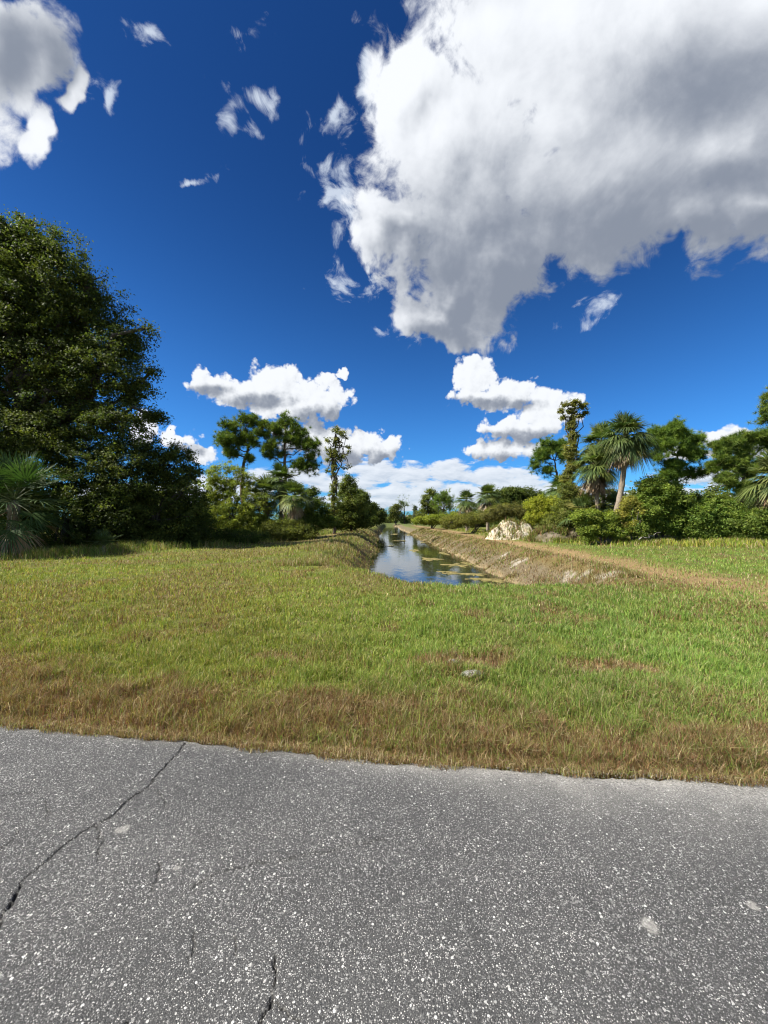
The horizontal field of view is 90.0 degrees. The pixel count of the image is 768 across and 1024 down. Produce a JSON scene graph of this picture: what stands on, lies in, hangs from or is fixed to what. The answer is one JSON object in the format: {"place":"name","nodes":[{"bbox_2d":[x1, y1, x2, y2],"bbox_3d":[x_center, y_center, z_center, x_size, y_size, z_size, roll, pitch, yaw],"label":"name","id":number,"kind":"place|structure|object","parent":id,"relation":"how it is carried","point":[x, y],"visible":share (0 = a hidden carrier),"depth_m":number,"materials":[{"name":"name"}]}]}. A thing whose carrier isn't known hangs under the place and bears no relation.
{"place":"outdoors","nodes":[
{"label":"outdoors","id":0,"kind":"place"},
{"bbox_2d":[0,528,340,560],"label":"weedy grass","id":1,"kind":"structure","parent":0,"point":[53,551],"depth_m":18.27,"materials":[{"name":"green plant"}]},
{"bbox_2d":[0,726,767,1023],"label":"road","id":2,"kind":"structure","parent":0,"point":[176,885],"depth_m":1.65,"materials":[{"name":"grey asphalt"}]},
{"bbox_2d":[1,723,767,811],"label":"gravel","id":3,"kind":"structure","parent":2,"relation":"on","point":[454,770],"depth_m":2.41,"materials":[{"name":"grey gravel"}]},
{"bbox_2d":[0,520,767,783],"bbox_3d":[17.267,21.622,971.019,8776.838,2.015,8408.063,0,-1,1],"label":"ground","id":4,"kind":"structure","parent":0,"point":[411,527],"depth_m":9.25,"materials":[{"name":"green plant"}]},
{"bbox_2d":[0,450,82,558],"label":"cabbage palm","id":5,"kind":"object","parent":4,"relation":"on","point":[23,475],"visible":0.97,"depth_m":16.66,"materials":[{"name":"green plant"}]},
{"bbox_2d":[0,408,150,548],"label":"bush","id":6,"kind":"object","parent":4,"relation":"on","point":[69,463],"visible":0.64,"depth_m":20.51,"materials":[{"name":"green plant"}]},
{"bbox_2d":[0,204,173,496],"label":"oak tree","id":7,"kind":"object","parent":4,"relation":"on","point":[48,316],"visible":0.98,"depth_m":21.51,"materials":[{"name":"green plant"}]},
{"bbox_2d":[83,528,121,552],"bbox_3d":[-13.026,1.669,17.834,1.630,2.007,1.630,1,-2,-41],"label":"palmetto","id":8,"kind":"object","parent":4,"relation":"on","point":[103,536],"visible":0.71,"depth_m":17.72,"materials":[{"name":"green plant"}]},
{"bbox_2d":[58,431,220,546],"bbox_3d":[-14.818,-1.303,22.621,9.966,7.016,6.114,0,-1,1],"label":"oak tree","id":9,"kind":"object","parent":4,"relation":"on","point":[182,523],"visible":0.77,"depth_m":21.79,"materials":[{"name":"green plant"}]},
{"bbox_2d":[194,513,273,543],"bbox_3d":[-11.164,0.932,25.613,7.573,2.502,3.202,0,-1,1],"label":"bush","id":10,"kind":"object","parent":4,"relation":"on","point":[217,534],"visible":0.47,"depth_m":25.10,"materials":[{"name":"green plant"}]},
{"bbox_2d":[198,460,283,535],"bbox_3d":[-11.693,-0.973,30.838,7.172,6.508,5.030,0,-1,1],"label":"bush","id":11,"kind":"object","parent":4,"relation":"on","point":[243,508],"visible":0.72,"depth_m":30.24,"materials":[{"name":"green plant"}]},
{"bbox_2d":[211,410,270,522],"bbox_3d":[-12.985,-3.603,34.391,5.719,11.643,3.950,0,-1,1],"label":"pine tree","id":12,"kind":"object","parent":4,"relation":"on","point":[227,440],"visible":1,"depth_m":34.55,"materials":[{"name":"green plant"}]},
{"bbox_2d":[246,472,282,518],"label":"cabbage palm","id":13,"kind":"object","parent":4,"relation":"on","point":[262,483],"visible":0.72,"depth_m":30.71,"materials":[{"name":"green plant"}]},
{"bbox_2d":[264,461,299,520],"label":"cabbage palm","id":14,"kind":"object","parent":4,"relation":"on","point":[279,471],"visible":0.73,"depth_m":31.78,"materials":[{"name":"green plant"}]},
{"bbox_2d":[253,518,322,540],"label":"bush","id":15,"kind":"object","parent":4,"relation":"on","point":[292,529],"visible":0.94,"depth_m":29.01,"materials":[{"name":"green plant"}]},
{"bbox_2d":[258,410,322,518],"bbox_3d":[-8.461,-3.579,35.075,6.314,11.854,3.411,0,-1,1],"label":"pine tree","id":16,"kind":"object","parent":4,"relation":"on","point":[296,435],"visible":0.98,"depth_m":34.60,"materials":[{"name":"green plant"}]},
{"bbox_2d":[276,479,316,538],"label":"cabbage palm","id":17,"kind":"object","parent":4,"relation":"on","point":[296,508],"visible":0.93,"depth_m":30.15,"materials":[{"name":"green plant"}]},
{"bbox_2d":[277,485,343,537],"bbox_3d":[-6.818,0.032,34.096,6.491,4.943,3.835,0,-1,1],"label":"bush","id":18,"kind":"object","parent":4,"relation":"on","point":[322,519],"visible":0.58,"depth_m":33.73,"materials":[{"name":"green plant"}]},
{"bbox_2d":[245,528,377,567],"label":"bank grass","id":19,"kind":"structure","parent":4,"relation":"on","point":[365,534],"depth_m":18.66,"materials":[{"name":"plant"}]},
{"bbox_2d":[323,425,352,533],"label":"vine covered tree","id":20,"kind":"object","parent":4,"relation":"on","point":[333,453],"visible":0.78,"depth_m":40.09,"materials":[{"name":"green plant"}]},
{"bbox_2d":[328,472,373,531],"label":"round tree","id":21,"kind":"object","parent":4,"relation":"on","point":[353,510],"visible":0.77,"depth_m":43.34,"materials":[{"name":"green plant"}]},
{"bbox_2d":[1,475,733,531],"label":"woods","id":22,"kind":"object","parent":4,"relation":"on","point":[716,489],"visible":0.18,"depth_m":49.70,"materials":[{"name":"green plant"}]},
{"bbox_2d":[357,486,379,528],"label":"round tree","id":23,"kind":"object","parent":4,"relation":"on","point":[376,517],"visible":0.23,"depth_m":59.70,"materials":[{"name":"green plant"}]},
{"bbox_2d":[371,501,388,526],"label":"round tree","id":24,"kind":"object","parent":4,"relation":"on","point":[381,514],"visible":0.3,"depth_m":84.60,"materials":[{"name":"green plant"}]},
{"bbox_2d":[0,526,767,784],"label":"grass","id":25,"kind":"structure","parent":4,"relation":"on","point":[695,698],"depth_m":4.28,"materials":[{"name":"green plant"}]},
{"bbox_2d":[0,641,767,780],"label":"dry grass","id":26,"kind":"structure","parent":4,"relation":"on","point":[382,735],"depth_m":2.88,"materials":[{"name":"brown plant"}]},
{"bbox_2d":[386,503,403,524],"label":"round tree","id":27,"kind":"object","parent":4,"relation":"on","point":[394,513],"visible":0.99,"depth_m":148.93,"materials":[{"name":"green plant"}]},
{"bbox_2d":[394,495,413,523],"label":"pine tree","id":28,"kind":"object","parent":4,"relation":"on","point":[402,503],"visible":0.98,"depth_m":149.66,"materials":[{"name":"green plant"}]},
{"bbox_2d":[412,505,417,517],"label":"cypress tree","id":29,"kind":"object","parent":4,"relation":"on","point":[414,509],"visible":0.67,"depth_m":159.35,"materials":[{"name":"green plant"}]},
{"bbox_2d":[413,487,440,518],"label":"vine covered tree","id":30,"kind":"object","parent":4,"relation":"on","point":[424,507],"visible":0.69,"depth_m":74.54,"materials":[{"name":"green plant"}]},
{"bbox_2d":[410,511,460,528],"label":"bush","id":31,"kind":"object","parent":4,"relation":"on","point":[431,520],"visible":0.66,"depth_m":65.25,"materials":[{"name":"green plant"}]},
{"bbox_2d":[424,487,455,528],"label":"pine tree","id":32,"kind":"object","parent":4,"relation":"on","point":[442,498],"visible":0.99,"depth_m":71.54,"materials":[{"name":"green plant"}]},
{"bbox_2d":[361,533,530,585],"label":"waterside grass","id":33,"kind":"structure","parent":4,"relation":"on","point":[420,540],"depth_m":27.09,"materials":[{"name":"green plant"}]},
{"bbox_2d":[453,489,476,531],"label":"cabbage palm","id":34,"kind":"object","parent":4,"relation":"on","point":[466,495],"visible":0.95,"depth_m":51.40,"materials":[{"name":"green plant"}]},
{"bbox_2d":[460,670,485,677],"bbox_3d":[0.904,1.646,3.908,0.279,0.077,0.100,0,-1,1],"label":"limestone slab","id":35,"kind":"object","parent":4,"relation":"on","point":[467,673],"depth_m":3.88,"materials":[{"name":"grey stone"}]},
{"bbox_2d":[438,502,511,532],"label":"bush","id":36,"kind":"object","parent":4,"relation":"on","point":[471,520],"visible":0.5,"depth_m":46.26,"materials":[{"name":"green plant"}]},
{"bbox_2d":[475,482,501,529],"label":"cabbage palm","id":37,"kind":"object","parent":4,"relation":"on","point":[486,490],"visible":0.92,"depth_m":49.41,"materials":[{"name":"green plant"}]},
{"bbox_2d":[479,502,528,522],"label":"bush","id":38,"kind":"object","parent":4,"relation":"on","point":[504,511],"visible":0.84,"depth_m":35.98,"materials":[{"name":"green plant"}]},
{"bbox_2d":[488,485,525,508],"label":"round tree","id":39,"kind":"object","parent":4,"relation":"on","point":[508,495],"visible":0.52,"depth_m":56.55,"materials":[{"name":"green plant"}]},
{"bbox_2d":[485,520,534,539],"bbox_3d":[11.165,1.595,33.282,5.750,1.947,4.750,0,-1,1],"label":"rock pile","id":40,"kind":"object","parent":4,"relation":"on","point":[524,531],"visible":0.45,"depth_m":32.56,"materials":[{"name":"beige stone"}]},
{"bbox_2d":[484,517,536,539],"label":"weeds","id":41,"kind":"object","parent":40,"relation":"on","point":[512,529],"visible":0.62,"depth_m":32.71,"materials":[{"name":"beige plant"}]},
{"bbox_2d":[409,528,645,586],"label":"slope grass","id":42,"kind":"structure","parent":4,"relation":"on","point":[457,536],"depth_m":18.37,"materials":[{"name":"brown plant"}]},
{"bbox_2d":[512,485,547,515],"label":"round tree","id":43,"kind":"object","parent":4,"relation":"on","point":[531,491],"visible":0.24,"depth_m":56.95,"materials":[{"name":"green plant"}]},
{"bbox_2d":[522,493,564,526],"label":"bush","id":44,"kind":"object","parent":4,"relation":"on","point":[537,509],"visible":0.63,"depth_m":32.47,"materials":[{"name":"green plant"}]},
{"bbox_2d":[527,434,566,488],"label":"pine tree","id":45,"kind":"object","parent":4,"relation":"on","point":[545,450],"visible":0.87,"depth_m":36.69,"materials":[{"name":"green plant"}]},
{"bbox_2d":[543,473,567,501],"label":"cabbage palm","id":46,"kind":"object","parent":4,"relation":"on","point":[552,491],"visible":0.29,"depth_m":34.51,"materials":[{"name":"green plant"}]},
{"bbox_2d":[524,523,605,542],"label":"weeds","id":47,"kind":"object","parent":4,"relation":"on","point":[543,529],"visible":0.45,"depth_m":27.84,"materials":[{"name":"green plant"}]},
{"bbox_2d":[531,524,604,541],"bbox_3d":[13.425,1.591,28.240,7.000,1.712,5.000,0,-1,1],"label":"earth mound","id":48,"kind":"object","parent":4,"relation":"on","point":[545,536],"visible":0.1,"depth_m":27.65,"materials":[{"name":"brown soil"}]},
{"bbox_2d":[539,481,606,530],"bbox_3d":[14.207,-0.014,28.603,5.056,4.704,2.701,0,-1,1],"label":"bush","id":49,"kind":"object","parent":4,"relation":"on","point":[569,491],"visible":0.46,"depth_m":28.31,"materials":[{"name":"green plant"}]},
{"bbox_2d":[556,397,590,514],"bbox_3d":[14.729,-3.244,29.805,2.669,11.217,2.058,1,-1,-40],"label":"vine covered tree","id":50,"kind":"object","parent":4,"relation":"on","point":[571,425],"visible":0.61,"depth_m":29.73,"materials":[{"name":"green plant"}]},
{"bbox_2d":[556,495,601,540],"bbox_3d":[13.684,0.573,26.762,3.281,3.617,3.394,-1,-1,25],"label":"palmetto","id":51,"kind":"object","parent":4,"relation":"on","point":[581,502],"visible":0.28,"depth_m":26.59,"materials":[{"name":"green plant"}]},
{"bbox_2d":[569,443,619,510],"bbox_3d":[14.841,-1.367,26.882,3.684,7.082,3.718,0,-1,1],"label":"cabbage palm","id":52,"kind":"object","parent":4,"relation":"on","point":[596,478],"visible":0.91,"depth_m":26.48,"materials":[{"name":"green plant"}]},
{"bbox_2d":[574,421,616,513],"bbox_3d":[16.044,-2.327,28.287,3.848,8.970,3.295,-1,-1,38],"label":"cabbage palm","id":53,"kind":"object","parent":4,"relation":"on","point":[598,430],"visible":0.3,"depth_m":28.12,"materials":[{"name":"green plant"}]},
{"bbox_2d":[567,507,639,544],"bbox_3d":[14.220,0.970,24.857,4.864,2.645,2.290,0,-1,1],"label":"bush","id":54,"kind":"object","parent":4,"relation":"on","point":[595,523],"visible":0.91,"depth_m":24.45,"materials":[{"name":"green plant"}]},
{"bbox_2d":[594,486,630,525],"bbox_3d":[16.489,0.147,27.270,3.141,3.958,3.295,0,-1,1],"label":"palmetto","id":55,"kind":"object","parent":4,"relation":"on","point":[609,498],"visible":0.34,"depth_m":27.21,"materials":[{"name":"green plant"}]},
{"bbox_2d":[589,410,664,543],"bbox_3d":[16.006,-2.317,25.128,3.930,9.020,4.002,1,-1,-31],"label":"cabbage palm","id":56,"kind":"object","parent":4,"relation":"on","point":[624,449],"visible":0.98,"depth_m":24.75,"materials":[{"name":"green plant"}]},
{"bbox_2d":[614,494,649,540],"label":"bush","id":57,"kind":"object","parent":4,"relation":"on","point":[630,502],"visible":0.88,"depth_m":24.34,"materials":[{"name":"green plant"}]},
{"bbox_2d":[622,471,703,539],"bbox_3d":[17.747,-0.201,24.772,5.145,4.731,3.099,0,-1,-10],"label":"bush","id":58,"kind":"object","parent":4,"relation":"on","point":[666,502],"visible":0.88,"depth_m":24.07,"materials":[{"name":"green plant"}]},
{"bbox_2d":[645,415,711,486],"bbox_3d":[23.361,-2.944,30.532,5.700,9.767,3.165,0,-1,1],"label":"pine tree","id":59,"kind":"object","parent":4,"relation":"on","point":[681,438],"visible":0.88,"depth_m":30.18,"materials":[{"name":"green plant"}]},
{"bbox_2d":[633,490,759,511],"bbox_3d":[30.615,-0.318,33.673,18.681,4.902,4.691,0,-1,-1],"label":"bush","id":60,"kind":"object","parent":4,"relation":"on","point":[699,495],"visible":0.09,"depth_m":33.10,"materials":[{"name":"green plant"}]},
{"bbox_2d":[673,495,750,539],"bbox_3d":[20.585,0.429,23.965,4.738,3.029,2.848,0,-1,1],"label":"bush","id":61,"kind":"object","parent":4,"relation":"on","point":[709,519],"visible":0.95,"depth_m":23.48,"materials":[{"name":"green plant"}]},
{"bbox_2d":[699,426,767,503],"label":"pine tree","id":62,"kind":"object","parent":4,"relation":"on","point":[728,464],"visible":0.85,"depth_m":28.77,"materials":[{"name":"green plant"}]},
{"bbox_2d":[727,506,767,539],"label":"bush","id":63,"kind":"object","parent":4,"relation":"on","point":[754,525],"visible":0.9,"depth_m":22.54,"materials":[{"name":"green plant"}]},
{"bbox_2d":[734,448,767,509],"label":"cabbage palm","id":64,"kind":"object","parent":4,"relation":"on","point":[758,488],"visible":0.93,"depth_m":23.29,"materials":[{"name":"green plant"}]},
{"bbox_2d":[746,386,767,426],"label":"pine tree","id":65,"kind":"object","parent":4,"relation":"on","point":[762,419],"visible":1,"depth_m":32.92,"materials":[{"name":"green plant"}]},
{"bbox_2d":[0,707,767,786],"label":"thatch grass","id":66,"kind":"structure","parent":0,"point":[207,740],"depth_m":2.61,"materials":[{"name":"plant"}]},
{"bbox_2d":[0,0,767,519],"label":"sky","id":67,"kind":"structure","parent":0,"point":[420,230],"materials":[{"name":"blue"}]},
{"bbox_2d":[367,526,514,585],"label":"water","id":68,"kind":"structure","parent":0,"point":[401,561],"depth_m":22.79,"materials":[{"name":"blue liquid"}]},
{"bbox_2d":[422,557,443,560],"bbox_3d":[3.227,3.099,25.229,1.533,0.032,2.332,0,-1,1],"label":"algae mat","id":69,"kind":"object","parent":68,"relation":"on","point":[428,559],"visible":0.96,"depth_m":25.04,"materials":[{"name":"plant"}]},
{"bbox_2d":[440,563,467,567],"bbox_3d":[4.001,3.032,21.867,1.471,0.032,2.252,0,-1,-12],"label":"algae mat","id":70,"kind":"object","parent":68,"relation":"on","point":[455,564],"visible":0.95,"depth_m":22.09,"materials":[{"name":"plant"}]},
{"bbox_2d":[464,573,485,575],"bbox_3d":[4.268,2.960,18.266,1.290,0.032,1.111,-1,-1,32],"label":"algae mat","id":71,"kind":"object","parent":68,"relation":"on","point":[477,574],"visible":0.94,"depth_m":18.10,"materials":[{"name":"yellow plant"}]},
{"bbox_2d":[481,579,504,582],"bbox_3d":[4.789,2.919,16.239,1.376,0.032,0.946,0,-1,1],"label":"algae mat","id":72,"kind":"object","parent":68,"relation":"on","point":[493,580],"visible":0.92,"depth_m":16.28,"materials":[{"name":"yellow plant"}]},
{"bbox_2d":[455,528,767,551],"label":"weedy grass","id":73,"kind":"structure","parent":0,"point":[728,541],"depth_m":22.53,"materials":[{"name":"green plant"}]}
]}

